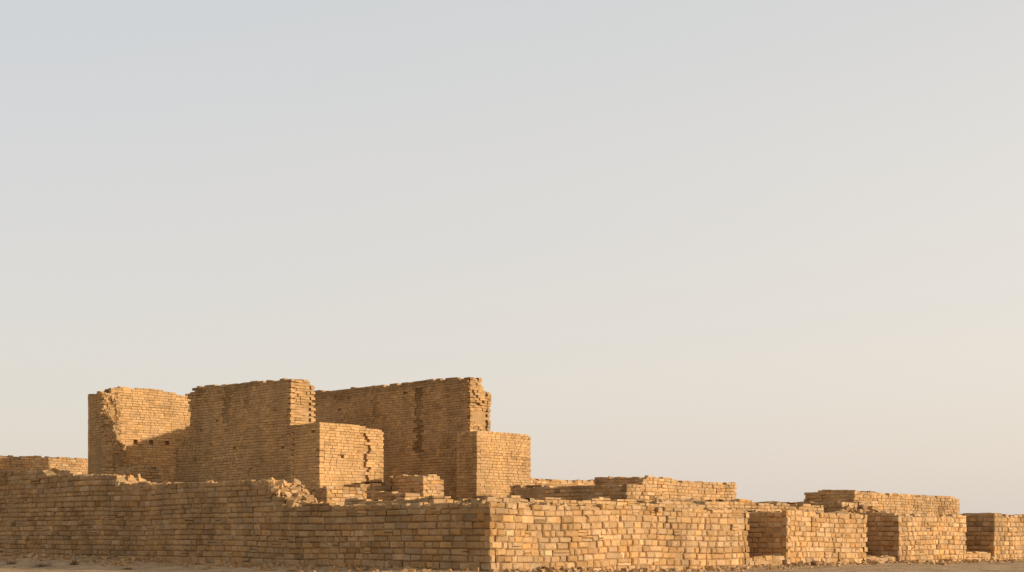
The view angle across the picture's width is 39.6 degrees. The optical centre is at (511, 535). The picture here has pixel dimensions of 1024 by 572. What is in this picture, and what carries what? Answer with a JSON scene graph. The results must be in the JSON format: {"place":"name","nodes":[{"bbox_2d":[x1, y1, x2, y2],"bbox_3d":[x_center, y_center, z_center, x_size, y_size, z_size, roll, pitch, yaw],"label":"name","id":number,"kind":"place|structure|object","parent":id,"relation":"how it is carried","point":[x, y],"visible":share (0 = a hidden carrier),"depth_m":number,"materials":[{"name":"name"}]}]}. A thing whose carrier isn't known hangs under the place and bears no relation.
{"place":"outdoors","nodes":[
{"label":"outdoors","id":0,"kind":"place"},
{"bbox_2d":[22,562,54,566],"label":"dry shrub","id":1,"kind":"object","parent":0,"point":[40,565],"visible":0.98,"depth_m":71.01,"materials":[{"name":"brown plant"}]},
{"bbox_2d":[66,559,79,564],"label":"dry shrub","id":2,"kind":"object","parent":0,"point":[73,562],"visible":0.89,"depth_m":74.95,"materials":[{"name":"brown plant"}]},
{"bbox_2d":[0,552,1023,571],"bbox_3d":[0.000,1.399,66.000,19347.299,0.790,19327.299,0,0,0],"label":"ground","id":3,"kind":"structure","parent":0,"point":[91,566],"depth_m":70.54,"materials":[{"name":"brown sand"}]},
{"bbox_2d":[0,468,749,571],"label":"stone retaining wall","id":4,"kind":"structure","parent":3,"relation":"on","point":[272,520],"depth_m":70.27,"materials":[{"name":"beige stone"}]},
{"bbox_2d":[461,497,533,504],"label":"ruined wall","id":5,"kind":"structure","parent":4,"relation":"on","point":[474,500],"depth_m":62.44,"materials":[{"name":"brick"}]},
{"bbox_2d":[0,550,1023,571],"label":"fallen stones","id":6,"kind":"object","parent":3,"relation":"on","point":[290,567],"visible":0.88,"depth_m":71.12,"materials":[{"name":"stone"}]},
{"bbox_2d":[0,0,1023,514],"label":"sky","id":7,"kind":"structure","parent":0,"point":[774,249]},
{"bbox_2d":[749,554,785,566],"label":"stone sill wall","id":8,"kind":"structure","parent":0,"point":[772,559],"depth_m":74.60,"materials":[{"name":"beige stone"}]},
{"bbox_2d":[745,510,867,564],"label":"stone wall pier","id":9,"kind":"structure","parent":0,"point":[806,536],"depth_m":77.20,"materials":[{"name":"beige stone"}]},
{"bbox_2d":[866,555,895,561],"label":"stone sill wall","id":10,"kind":"structure","parent":0,"point":[884,558],"depth_m":83.01,"materials":[{"name":"beige stone"}]},
{"bbox_2d":[856,512,966,561],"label":"stone wall pier","id":11,"kind":"structure","parent":0,"point":[924,537],"depth_m":85.29,"materials":[{"name":"beige stone"}]},
{"bbox_2d":[966,551,991,560],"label":"stone sill wall","id":12,"kind":"structure","parent":0,"point":[973,555],"depth_m":90.96,"materials":[{"name":"beige stone"}]},
{"bbox_2d":[959,513,1023,559],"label":"stone wall pier","id":13,"kind":"structure","parent":0,"point":[1000,536],"depth_m":93.29,"materials":[{"name":"beige stone"}]},
{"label":"earth terrace","id":14,"kind":"structure","parent":0,"visible":0},
{"bbox_2d":[0,455,87,474],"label":"ruined wall","id":15,"kind":"structure","parent":14,"relation":"on","point":[78,466],"depth_m":110.44,"materials":[{"name":"brick"}]},
{"bbox_2d":[99,465,163,482],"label":"ruined wall","id":16,"kind":"structure","parent":14,"relation":"on","point":[151,474],"depth_m":88.00,"materials":[{"name":"brick"}]},
{"bbox_2d":[88,386,190,482],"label":"ruined brick tower","id":17,"kind":"structure","parent":14,"relation":"on","point":[128,427],"depth_m":98.21,"materials":[{"name":"beige brick"}]},
{"bbox_2d":[173,378,315,482],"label":"ruined brick pylon","id":18,"kind":"object","parent":14,"relation":"on","point":[238,432],"visible":0.68,"depth_m":89.36,"materials":[{"name":"brown brick"}]},
{"bbox_2d":[290,422,383,490],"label":"brick buttress","id":19,"kind":"structure","parent":14,"relation":"on","point":[334,454],"depth_m":85.01,"materials":[{"name":"beige brick"}]},
{"bbox_2d":[309,486,366,504],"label":"ruined wall","id":20,"kind":"structure","parent":14,"relation":"on","point":[332,494],"depth_m":75.67,"materials":[{"name":"brick"}]},
{"bbox_2d":[351,481,390,498],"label":"ruined wall","id":21,"kind":"structure","parent":14,"relation":"on","point":[374,486],"depth_m":85.28,"materials":[{"name":"brick"}]},
{"bbox_2d":[367,491,424,500],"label":"ruined wall","id":22,"kind":"structure","parent":14,"relation":"on","point":[384,496],"depth_m":78.03,"materials":[{"name":"brick"}]},
{"bbox_2d":[312,377,490,500],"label":"ruined brick pylon","id":23,"kind":"object","parent":14,"relation":"on","point":[421,424],"visible":0.42,"depth_m":95.92,"materials":[{"name":"brown brick"}]},
{"bbox_2d":[344,496,458,504],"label":"ruined wall","id":24,"kind":"structure","parent":14,"relation":"on","point":[429,499],"depth_m":66.04,"materials":[{"name":"brick"}]},
{"bbox_2d":[388,474,443,496],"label":"ruined wall","id":25,"kind":"structure","parent":14,"relation":"on","point":[427,485],"depth_m":84.74,"materials":[{"name":"brick"}]},
{"bbox_2d":[93,473,886,512],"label":"stone rubble","id":26,"kind":"object","parent":14,"relation":"on","point":[866,508],"visible":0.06,"depth_m":88.04,"materials":[{"name":"stone"}]},
{"bbox_2d":[456,431,530,499],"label":"brick buttress","id":27,"kind":"structure","parent":14,"relation":"on","point":[493,464],"depth_m":91.12,"materials":[{"name":"beige brick"}]},
{"bbox_2d":[529,478,594,485],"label":"ruined wall","id":28,"kind":"structure","parent":14,"relation":"on","point":[557,482],"depth_m":105.10,"materials":[{"name":"brick"}]},
{"bbox_2d":[510,484,668,501],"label":"ruined wall","id":29,"kind":"structure","parent":14,"relation":"on","point":[647,493],"depth_m":84.29,"materials":[{"name":"brick"}]},
{"bbox_2d":[458,495,773,511],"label":"ruined wall","id":30,"kind":"structure","parent":14,"relation":"on","point":[743,504],"depth_m":74.86,"materials":[{"name":"brick"}]},
{"bbox_2d":[593,475,736,500],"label":"ruined wall","id":31,"kind":"structure","parent":14,"relation":"on","point":[673,489],"depth_m":92.89,"materials":[{"name":"brick"}]},
{"bbox_2d":[697,500,823,511],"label":"ruined wall","id":32,"kind":"structure","parent":14,"relation":"on","point":[779,506],"depth_m":86.09,"materials":[{"name":"brick"}]},
{"bbox_2d":[755,500,863,512],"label":"ruined wall","id":33,"kind":"structure","parent":14,"relation":"on","point":[835,506],"depth_m":88.87,"materials":[{"name":"brick"}]},
{"bbox_2d":[804,490,959,514],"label":"ruined wall","id":34,"kind":"structure","parent":14,"relation":"on","point":[907,503],"depth_m":98.73,"materials":[{"name":"brick"}]}
]}

